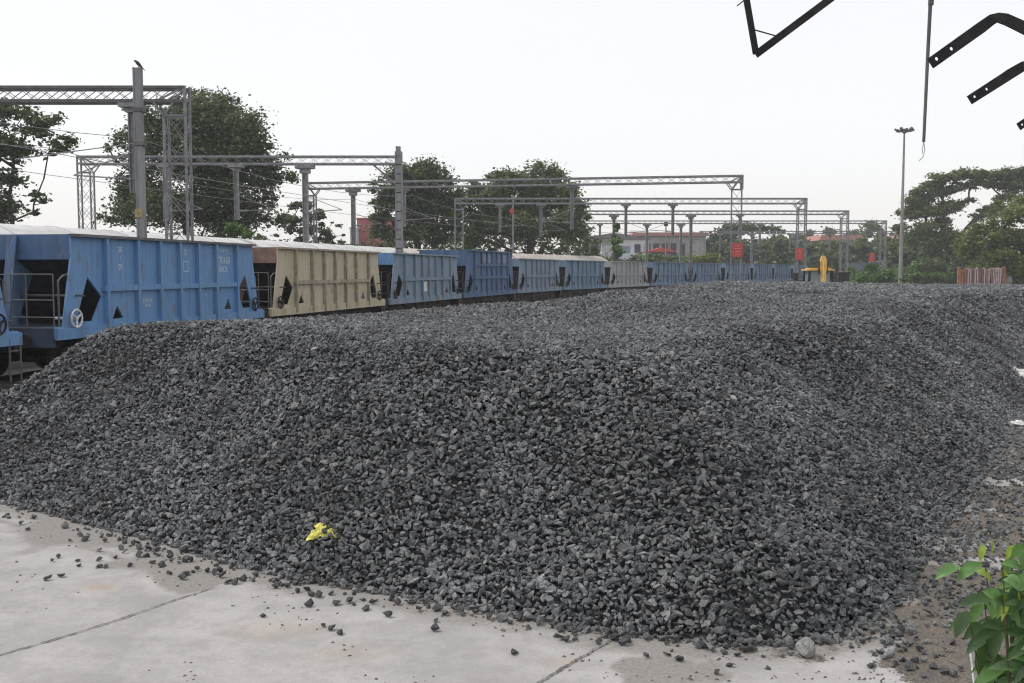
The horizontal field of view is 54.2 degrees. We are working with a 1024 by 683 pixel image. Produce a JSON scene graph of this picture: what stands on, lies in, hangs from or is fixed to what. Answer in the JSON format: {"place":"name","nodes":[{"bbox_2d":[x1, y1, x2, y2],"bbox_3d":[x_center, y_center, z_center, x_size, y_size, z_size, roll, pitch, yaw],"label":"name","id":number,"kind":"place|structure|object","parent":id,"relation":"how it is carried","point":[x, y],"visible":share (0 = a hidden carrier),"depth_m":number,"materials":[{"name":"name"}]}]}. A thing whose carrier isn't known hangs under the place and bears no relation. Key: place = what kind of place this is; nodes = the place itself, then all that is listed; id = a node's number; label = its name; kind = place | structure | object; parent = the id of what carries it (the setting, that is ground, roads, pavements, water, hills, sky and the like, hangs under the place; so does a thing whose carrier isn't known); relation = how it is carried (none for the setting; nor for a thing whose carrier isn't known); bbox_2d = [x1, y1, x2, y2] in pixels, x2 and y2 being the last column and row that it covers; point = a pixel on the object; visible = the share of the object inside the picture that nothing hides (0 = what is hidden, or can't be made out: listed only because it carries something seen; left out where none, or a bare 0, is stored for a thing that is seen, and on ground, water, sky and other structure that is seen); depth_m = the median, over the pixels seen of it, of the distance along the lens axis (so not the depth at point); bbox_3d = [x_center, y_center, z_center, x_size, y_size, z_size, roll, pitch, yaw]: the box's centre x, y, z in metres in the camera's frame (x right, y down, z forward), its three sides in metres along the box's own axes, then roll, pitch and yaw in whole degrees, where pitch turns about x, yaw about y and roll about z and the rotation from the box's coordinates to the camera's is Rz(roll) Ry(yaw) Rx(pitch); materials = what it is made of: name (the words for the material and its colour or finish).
{"place":"outdoors","nodes":[
{"label":"outdoors","id":0,"kind":"place"},
{"bbox_2d":[0,420,1023,682],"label":"pavement","id":1,"kind":"structure","parent":0,"point":[218,632],"depth_m":7.78,"materials":[{"name":"concrete"}]},
{"bbox_2d":[0,587,213,654],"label":"pavement joint","id":2,"kind":"object","parent":1,"relation":"on","point":[105,623],"visible":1,"depth_m":8.07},
{"bbox_2d":[231,577,238,584],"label":"ballast stone","id":3,"kind":"object","parent":1,"relation":"on","point":[234,581],"visible":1,"depth_m":9.07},
{"bbox_2d":[239,574,247,580],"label":"ballast stone","id":4,"kind":"object","parent":1,"relation":"on","point":[243,577],"visible":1,"depth_m":9.16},
{"bbox_2d":[304,598,313,606],"bbox_3d":[-1.718,2.214,8.476,0.070,0.042,0.080,25,33,17],"label":"ballast stone","id":5,"kind":"object","parent":1,"relation":"on","point":[309,603],"visible":1,"depth_m":8.46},
{"bbox_2d":[382,610,391,616],"bbox_3d":[-1.027,2.239,8.226,0.085,0.041,0.058,-13,26,17],"label":"ballast stone","id":6,"kind":"object","parent":1,"relation":"on","point":[387,613],"visible":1,"depth_m":8.22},
{"bbox_2d":[431,623,439,630],"bbox_3d":[-0.613,2.257,7.908,0.076,0.061,0.053,3,5,36],"label":"ballast stone","id":7,"kind":"object","parent":1,"relation":"on","point":[434,626],"visible":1,"depth_m":7.89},
{"bbox_2d":[432,603,443,610],"bbox_3d":[-0.625,2.225,8.382,0.096,0.057,0.062,-1,4,-14],"label":"ballast stone","id":8,"kind":"object","parent":1,"relation":"on","point":[438,606],"visible":1,"depth_m":8.37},
{"bbox_2d":[457,605,464,611],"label":"ballast stone","id":9,"kind":"object","parent":1,"relation":"on","point":[460,608],"visible":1,"depth_m":8.31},
{"bbox_2d":[0,511,964,682],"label":"stone chips","id":10,"kind":"object","parent":1,"relation":"on","point":[689,678],"visible":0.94,"depth_m":7.60,"materials":[{"name":"stone"}]},
{"bbox_2d":[0,280,1023,682],"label":"ballast heap","id":11,"kind":"object","parent":1,"relation":"on","point":[774,464],"visible":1,"depth_m":10.76,"materials":[{"name":"gravel"}]},
{"bbox_2d":[306,523,336,540],"bbox_3d":[-1.814,1.823,9.583,0.304,0.048,0.212,0,40,-6],"label":"plastic bag","id":12,"kind":"object","parent":11,"relation":"on","point":[315,533],"visible":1,"depth_m":9.56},
{"bbox_2d":[1013,367,1023,376],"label":"woven sack","id":13,"kind":"object","parent":11,"relation":"on","point":[1021,372],"visible":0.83,"depth_m":24.47,"materials":[{"name":"white plastic"}]},
{"bbox_2d":[515,613,522,619],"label":"ballast stone","id":14,"kind":"object","parent":1,"relation":"on","point":[518,616],"visible":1,"depth_m":8.12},
{"bbox_2d":[537,639,610,682],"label":"pavement joint","id":15,"kind":"object","parent":1,"relation":"on","point":[573,661],"visible":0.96,"depth_m":7.27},
{"bbox_2d":[610,633,620,639],"bbox_3d":[0.799,2.271,7.712,0.079,0.051,0.103,8,-28,-25],"label":"ballast stone","id":16,"kind":"object","parent":1,"relation":"on","point":[613,636],"visible":1,"depth_m":7.68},
{"bbox_2d":[618,635,629,644],"bbox_3d":[0.854,2.272,7.615,0.106,0.039,0.073,-21,34,-5],"label":"ballast stone","id":17,"kind":"object","parent":1,"relation":"on","point":[625,639],"visible":1,"depth_m":7.60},
{"bbox_2d":[698,640,707,647],"bbox_3d":[1.453,2.287,7.547,0.084,0.053,0.060,0,4,1],"label":"ballast stone","id":18,"kind":"object","parent":1,"relation":"on","point":[703,644],"visible":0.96,"depth_m":7.53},
{"bbox_2d":[795,637,815,657],"bbox_3d":[2.168,2.261,7.393,0.144,0.157,0.131,3,5,34],"label":"stone","id":19,"kind":"object","parent":1,"relation":"on","point":[804,646],"visible":1,"depth_m":7.35,"materials":[{"name":"stone"}]},
{"bbox_2d":[928,662,937,667],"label":"ballast stone","id":20,"kind":"object","parent":1,"relation":"on","point":[932,665],"visible":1,"depth_m":7.16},
{"bbox_2d":[969,651,977,682],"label":"wooden stake","id":21,"kind":"object","parent":1,"relation":"on","point":[972,661],"depth_m":4.71,"materials":[{"name":"white wood"}]},
{"bbox_2d":[935,541,1023,682],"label":"leafy shrub","id":22,"kind":"object","parent":1,"relation":"on","point":[1005,608],"visible":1,"depth_m":4.04,"materials":[{"name":"green plant"}]},
{"bbox_2d":[1010,420,1023,424],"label":"woven sack","id":23,"kind":"object","parent":1,"relation":"on","point":[1018,422],"visible":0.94,"depth_m":18.21,"materials":[{"name":"white plastic"}]},
{"bbox_2d":[0,0,1023,256],"label":"sky","id":24,"kind":"structure","parent":0,"point":[593,88],"materials":[{"name":"white"}]},
{"bbox_2d":[737,0,833,57],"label":"iron bracket","id":25,"kind":"object","parent":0,"point":[788,29],"visible":1,"depth_m":3.52,"materials":[{"name":"metal"}]},
{"bbox_2d":[919,0,933,160],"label":"hanging rod","id":26,"kind":"object","parent":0,"point":[930,3],"visible":0.96,"depth_m":3.83,"materials":[{"name":"metal"}]},
{"bbox_2d":[927,13,1023,67],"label":"bent iron arm","id":27,"kind":"object","parent":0,"point":[971,34],"visible":1,"depth_m":3.24},
{"bbox_2d":[967,61,1023,103],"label":"bent iron arm","id":28,"kind":"object","parent":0,"point":[1007,75],"visible":1,"depth_m":4.04},
{"bbox_2d":[1017,119,1023,129],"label":"bent iron arm","id":29,"kind":"object","parent":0,"point":[1020,126],"visible":1,"depth_m":4.84},
{"label":"ground","id":30,"kind":"structure","parent":0,"visible":0},
{"bbox_2d":[0,366,43,391],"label":"railway track","id":31,"kind":"structure","parent":30,"relation":"on","point":[6,383],"depth_m":25.43,"materials":[{"name":"metal"}]},
{"bbox_2d":[0,274,22,381],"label":"hopper wagon","id":32,"kind":"object","parent":31,"relation":"on","point":[10,341],"visible":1,"depth_m":21.52,"materials":[{"name":"blue paint"}]},
{"bbox_2d":[0,234,264,375],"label":"hopper wagon","id":33,"kind":"object","parent":31,"relation":"on","point":[70,290],"visible":0.93,"depth_m":25.76,"materials":[{"name":"blue paint"}]},
{"bbox_2d":[225,247,384,319],"bbox_3d":[-8.632,-2.023,40.920,3.360,3.440,12.604,1,4,13],"label":"hopper wagon","id":34,"kind":"object","parent":31,"relation":"on","point":[300,282],"visible":0.62,"depth_m":38.47,"materials":[{"name":"beige paint"}]},
{"bbox_2d":[361,253,461,312],"bbox_3d":[-5.801,-2.872,52.785,3.360,3.440,12.604,1,4,14],"label":"hopper wagon","id":35,"kind":"object","parent":31,"relation":"on","point":[412,280],"visible":0.56,"depth_m":50.59,"materials":[{"name":"blue paint"}]},
{"bbox_2d":[417,249,515,305],"bbox_3d":[-2.731,-3.904,64.483,3.360,3.830,12.604,1,4,15],"label":"hopper wagon","id":36,"kind":"object","parent":31,"relation":"on","point":[483,276],"visible":0.66,"depth_m":62.27,"materials":[{"name":"blue paint"}]},
{"bbox_2d":[504,258,561,301],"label":"hopper wagon","id":37,"kind":"object","parent":31,"relation":"on","point":[534,279],"visible":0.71,"depth_m":74.34,"materials":[{"name":"blue paint"}]},
{"bbox_2d":[553,260,607,298],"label":"hopper wagon","id":38,"kind":"object","parent":31,"relation":"on","point":[580,277],"visible":0.62,"depth_m":85.48,"materials":[{"name":"blue paint"}]},
{"bbox_2d":[597,261,649,291],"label":"hopper wagon","id":39,"kind":"object","parent":31,"relation":"on","point":[622,275],"visible":0.53,"depth_m":96.43,"materials":[{"name":"grey paint"}]},
{"bbox_2d":[640,262,690,288],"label":"hopper wagon","id":40,"kind":"object","parent":31,"relation":"on","point":[660,274],"visible":0.51,"depth_m":106.78,"materials":[{"name":"blue paint"}]},
{"bbox_2d":[681,263,721,283],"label":"hopper wagon","id":41,"kind":"object","parent":31,"relation":"on","point":[704,272],"visible":0.32,"depth_m":117.41,"materials":[{"name":"blue paint"}]},
{"bbox_2d":[715,263,751,280],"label":"hopper wagon","id":42,"kind":"object","parent":31,"relation":"on","point":[735,269],"visible":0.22,"depth_m":127.69,"materials":[{"name":"blue paint"}]},
{"bbox_2d":[745,264,772,281],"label":"hopper wagon","id":43,"kind":"object","parent":31,"relation":"on","point":[761,272],"visible":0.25,"depth_m":138.10,"materials":[{"name":"blue paint"}]},
{"bbox_2d":[768,264,791,281],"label":"hopper wagon","id":44,"kind":"object","parent":31,"relation":"on","point":[780,272],"visible":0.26,"depth_m":148.61,"materials":[{"name":"blue paint"}]},
{"bbox_2d":[787,265,807,280],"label":"hopper wagon","id":45,"kind":"object","parent":31,"relation":"on","point":[799,270],"visible":0.12,"depth_m":159.31,"materials":[{"name":"blue paint"}]},
{"bbox_2d":[0,97,84,223],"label":"broadleaf tree","id":46,"kind":"object","parent":30,"relation":"on","point":[9,205],"visible":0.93,"depth_m":61.12,"materials":[{"name":"green plant"}]},
{"bbox_2d":[16,67,146,237],"bbox_3d":[-15.572,-4.758,36.101,4.809,10.042,0.424,0,4,1],"label":"overhead mast","id":47,"kind":"object","parent":30,"relation":"on","point":[139,143],"visible":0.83,"depth_m":35.81,"materials":[{"name":"metal"}]},
{"bbox_2d":[0,85,193,240],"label":"overhead portal","id":48,"kind":"object","parent":30,"relation":"on","point":[127,104],"visible":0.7,"depth_m":37.45,"materials":[{"name":"grey metal"}]},
{"bbox_2d":[92,86,300,238],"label":"broadleaf tree","id":49,"kind":"object","parent":30,"relation":"on","point":[220,125],"visible":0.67,"depth_m":71.98,"materials":[{"name":"green plant"}]},
{"bbox_2d":[76,146,402,252],"bbox_3d":[-16.184,-6.493,59.689,19.909,10.160,1.200,0,4,0],"label":"overhead portal","id":50,"kind":"object","parent":30,"relation":"on","point":[304,169],"visible":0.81,"depth_m":59.37,"materials":[{"name":"metal"}]},
{"bbox_2d":[0,144,643,232],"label":"overhead wire","id":51,"kind":"object","parent":50,"relation":"attached to","point":[257,194],"visible":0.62,"depth_m":61.54,"materials":[{"name":"metal"}]},
{"bbox_2d":[224,221,254,238],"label":"bush","id":52,"kind":"object","parent":30,"relation":"on","point":[234,228],"visible":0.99,"depth_m":67.34,"materials":[{"name":"green plant"}]},
{"bbox_2d":[7,298,564,368],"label":"railway track","id":53,"kind":"structure","parent":30,"relation":"on","point":[17,365],"depth_m":29.99,"materials":[{"name":"metal"}]},
{"bbox_2d":[0,223,255,302],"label":"covered wagon","id":54,"kind":"object","parent":53,"relation":"on","point":[15,229],"visible":0.21,"depth_m":35.92,"materials":[{"name":"metal"}]},
{"bbox_2d":[237,238,403,252],"bbox_3d":[-10.960,-3.632,58.342,3.218,4.165,20.084,1,4,14],"label":"covered wagon","id":55,"kind":"object","parent":53,"relation":"on","point":[265,243],"visible":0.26,"depth_m":55.30,"materials":[{"name":"metal"}]},
{"bbox_2d":[391,247,514,258],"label":"covered wagon","id":56,"kind":"object","parent":53,"relation":"on","point":[412,250],"visible":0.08,"depth_m":69.75,"materials":[{"name":"metal"}]},
{"bbox_2d":[512,253,607,260],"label":"covered wagon","id":57,"kind":"object","parent":53,"relation":"on","point":[554,257],"visible":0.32,"depth_m":98.13,"materials":[{"name":"metal"}]},
{"bbox_2d":[273,201,345,242],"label":"tree","id":58,"kind":"object","parent":30,"relation":"on","point":[328,235],"visible":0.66,"depth_m":94.09,"materials":[{"name":"green plant"}]},
{"bbox_2d":[349,227,359,244],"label":"building","id":59,"kind":"structure","parent":30,"relation":"on","point":[357,235],"depth_m":147.34,"materials":[{"name":"white paint"}]},
{"bbox_2d":[131,229,602,255],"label":"thicket","id":60,"kind":"object","parent":30,"relation":"on","point":[565,248],"visible":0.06,"depth_m":113.84,"materials":[{"name":"green plant"}]},
{"bbox_2d":[356,218,405,246],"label":"building","id":61,"kind":"structure","parent":30,"relation":"on","point":[362,222],"depth_m":149.22,"materials":[{"name":"red paint"}]},
{"bbox_2d":[359,153,473,249],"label":"broadleaf tree","id":62,"kind":"object","parent":30,"relation":"on","point":[425,169],"visible":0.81,"depth_m":98.25,"materials":[{"name":"green plant"}]},
{"bbox_2d":[509,195,514,251],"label":"signal post","id":63,"kind":"object","parent":30,"relation":"on","point":[511,210],"visible":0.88,"depth_m":99.33,"materials":[{"name":"metal"}]},
{"bbox_2d":[447,244,581,254],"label":"distant woods","id":64,"kind":"object","parent":30,"relation":"on","point":[572,250],"visible":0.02,"depth_m":298.49,"materials":[{"name":"green plant"}]},
{"bbox_2d":[445,158,595,253],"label":"broadleaf tree","id":65,"kind":"object","parent":30,"relation":"on","point":[524,215],"visible":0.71,"depth_m":104.36,"materials":[{"name":"green plant"}]},
{"bbox_2d":[308,175,743,280],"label":"overhead portal","id":66,"kind":"object","parent":30,"relation":"on","point":[736,249],"visible":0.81,"depth_m":73.85,"materials":[{"name":"metal"}]},
{"bbox_2d":[0,168,645,239],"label":"overhead wire","id":67,"kind":"object","parent":66,"relation":"hanging from","point":[224,198],"visible":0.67,"depth_m":57.23,"materials":[{"name":"metal"}]},
{"bbox_2d":[600,243,611,258],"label":"building","id":68,"kind":"structure","parent":30,"relation":"on","point":[605,249],"depth_m":169.34,"materials":[{"name":"white paint"}]},
{"bbox_2d":[582,233,642,255],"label":"building","id":69,"kind":"structure","parent":30,"relation":"on","point":[606,237],"depth_m":173.75,"materials":[{"name":"grey paint"}]},
{"bbox_2d":[608,223,625,258],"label":"climbing vine","id":70,"kind":"object","parent":30,"relation":"on","point":[618,249],"visible":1,"depth_m":110.71,"materials":[{"name":"green plant"}]},
{"bbox_2d":[454,198,807,281],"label":"overhead portal","id":71,"kind":"object","parent":30,"relation":"on","point":[800,254],"visible":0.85,"depth_m":94.30,"materials":[{"name":"metal"}]},
{"bbox_2d":[617,238,649,261],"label":"building","id":72,"kind":"structure","parent":30,"relation":"on","point":[634,246],"depth_m":171.24,"materials":[{"name":"white paint"}]},
{"bbox_2d":[622,246,629,252],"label":"window","id":73,"kind":"structure","parent":72,"relation":"in","point":[625,248],"depth_m":171.23,"materials":[{"name":"glass"}]},
{"bbox_2d":[634,244,640,252],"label":"window","id":74,"kind":"structure","parent":72,"relation":"in","point":[637,246],"depth_m":171.23,"materials":[{"name":"glass"}]},
{"bbox_2d":[460,210,849,281],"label":"overhead portal","id":75,"kind":"object","parent":30,"relation":"on","point":[691,216],"visible":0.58,"depth_m":112.96,"materials":[{"name":"metal"}]},
{"bbox_2d":[0,143,680,238],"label":"overhead wire","id":76,"kind":"object","parent":75,"relation":"attached to","point":[260,188],"visible":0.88,"depth_m":49.15,"materials":[{"name":"metal"}]},
{"bbox_2d":[0,122,684,231],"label":"overhead wire","id":77,"kind":"object","parent":75,"relation":"attached to","point":[256,175],"visible":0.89,"depth_m":48.37,"materials":[{"name":"metal"}]},
{"bbox_2d":[644,247,675,261],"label":"building","id":78,"kind":"structure","parent":30,"relation":"on","point":[661,251],"depth_m":164.38,"materials":[{"name":"red paint"}]},
{"bbox_2d":[599,248,724,262],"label":"thicket","id":79,"kind":"object","parent":30,"relation":"on","point":[634,258],"visible":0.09,"depth_m":144.57,"materials":[{"name":"green plant"}]},
{"bbox_2d":[664,222,667,261],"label":"signal post","id":80,"kind":"object","parent":30,"relation":"on","point":[665,225],"visible":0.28,"depth_m":149.19,"materials":[{"name":"metal"}]},
{"bbox_2d":[629,232,708,261],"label":"building","id":81,"kind":"structure","parent":30,"relation":"on","point":[672,243],"depth_m":199.07,"materials":[{"name":"grey paint"}]},
{"bbox_2d":[671,243,675,255],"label":"window","id":82,"kind":"structure","parent":81,"relation":"in","point":[673,245],"depth_m":199.12,"materials":[{"name":"glass"}]},
{"bbox_2d":[683,252,720,262],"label":"bush","id":83,"kind":"object","parent":30,"relation":"on","point":[712,258],"visible":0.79,"depth_m":139.16,"materials":[{"name":"green plant"}]},
{"bbox_2d":[522,220,886,271],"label":"overhead portal","id":84,"kind":"object","parent":30,"relation":"on","point":[760,224],"visible":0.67,"depth_m":136.12,"materials":[{"name":"metal"}]},
{"bbox_2d":[708,219,813,255],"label":"broadleaf tree","id":85,"kind":"object","parent":30,"relation":"on","point":[714,238],"visible":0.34,"depth_m":208.30,"materials":[{"name":"green plant"}]},
{"bbox_2d":[792,273,798,280],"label":"lineside cabinet","id":86,"kind":"object","parent":30,"relation":"on","point":[795,276],"visible":0.41,"depth_m":91.46,"materials":[{"name":"grey metal"}]},
{"bbox_2d":[699,231,899,263],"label":"overhead portal","id":87,"kind":"object","parent":30,"relation":"on","point":[752,234],"visible":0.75,"depth_m":166.81,"materials":[{"name":"metal"}]},
{"bbox_2d":[791,226,839,246],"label":"broadleaf tree","id":88,"kind":"object","parent":30,"relation":"on","point":[825,229],"visible":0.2,"depth_m":259.45,"materials":[{"name":"green plant"}]},
{"bbox_2d":[801,256,834,281],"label":"backhoe loader","id":89,"kind":"object","parent":30,"relation":"on","point":[822,274],"visible":0.25,"depth_m":87.23,"materials":[{"name":"yellow metal"}]},
{"bbox_2d":[805,272,829,281],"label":"cab window","id":90,"kind":"structure","parent":89,"relation":"in","point":[815,277],"depth_m":87.37,"materials":[{"name":"grey glass"}]},
{"bbox_2d":[806,249,853,266],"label":"bush","id":91,"kind":"object","parent":30,"relation":"on","point":[833,255],"visible":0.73,"depth_m":183.88,"materials":[{"name":"green plant"}]},
{"bbox_2d":[807,235,863,245],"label":"building","id":92,"kind":"structure","parent":30,"relation":"on","point":[819,238],"depth_m":237.88,"materials":[{"name":"grey paint"}]},
{"bbox_2d":[836,272,849,281],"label":"lineside cabinet","id":93,"kind":"object","parent":30,"relation":"on","point":[843,276],"visible":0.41,"depth_m":99.43,"materials":[{"name":"grey metal"}]},
{"bbox_2d":[706,235,1006,281],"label":"thicket","id":94,"kind":"object","parent":30,"relation":"on","point":[776,251],"visible":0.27,"depth_m":197.30,"materials":[{"name":"green plant"}]},
{"bbox_2d":[848,263,886,272],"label":"sheet fence","id":95,"kind":"object","parent":30,"relation":"on","point":[859,266],"visible":0.17,"depth_m":171.51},
{"bbox_2d":[843,219,894,248],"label":"broadleaf tree","id":96,"kind":"object","parent":30,"relation":"on","point":[871,227],"visible":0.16,"depth_m":251.97,"materials":[{"name":"green plant"}]},
{"bbox_2d":[854,262,900,282],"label":"bush","id":97,"kind":"object","parent":30,"relation":"on","point":[883,276],"visible":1,"depth_m":121.23,"materials":[{"name":"green plant"}]},
{"bbox_2d":[873,222,918,263],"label":"broadleaf tree","id":98,"kind":"object","parent":30,"relation":"on","point":[895,227],"visible":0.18,"depth_m":163.84,"materials":[{"name":"green plant"}]},
{"bbox_2d":[841,261,956,283],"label":"thicket","id":99,"kind":"object","parent":30,"relation":"on","point":[907,271],"visible":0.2,"depth_m":140.12,"materials":[{"name":"green plant"}]},
{"bbox_2d":[894,127,914,283],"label":"mast light","id":100,"kind":"object","parent":30,"relation":"on","point":[904,132],"visible":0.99,"depth_m":130.96,"materials":[{"name":"metal"}]},
{"bbox_2d":[899,271,954,283],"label":"bush","id":101,"kind":"object","parent":30,"relation":"on","point":[937,277],"visible":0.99,"depth_m":123.14,"materials":[{"name":"green plant"}]},
{"bbox_2d":[850,273,1011,283],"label":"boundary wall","id":102,"kind":"structure","parent":30,"relation":"on","point":[1010,279],"depth_m":149.72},
{"bbox_2d":[913,256,961,282],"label":"bush","id":103,"kind":"object","parent":30,"relation":"on","point":[928,263],"visible":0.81,"depth_m":139.10,"materials":[{"name":"green plant"}]},
{"bbox_2d":[890,165,1023,278],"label":"umbrella tree","id":104,"kind":"object","parent":30,"relation":"on","point":[926,235],"visible":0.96,"depth_m":148.14,"materials":[{"name":"green plant"}]},
{"bbox_2d":[946,249,974,278],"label":"bush","id":105,"kind":"object","parent":30,"relation":"on","point":[953,268],"visible":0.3,"depth_m":136.88,"materials":[{"name":"green plant"}]},
{"bbox_2d":[957,266,1007,283],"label":"scrap rack","id":106,"kind":"object","parent":30,"relation":"on","point":[982,275],"visible":0.62,"depth_m":99.53,"materials":[{"name":"orange paint"}]},
{"bbox_2d":[949,194,1023,284],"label":"broadleaf tree","id":107,"kind":"object","parent":30,"relation":"on","point":[1003,242],"visible":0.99,"depth_m":110.66,"materials":[{"name":"green plant"}]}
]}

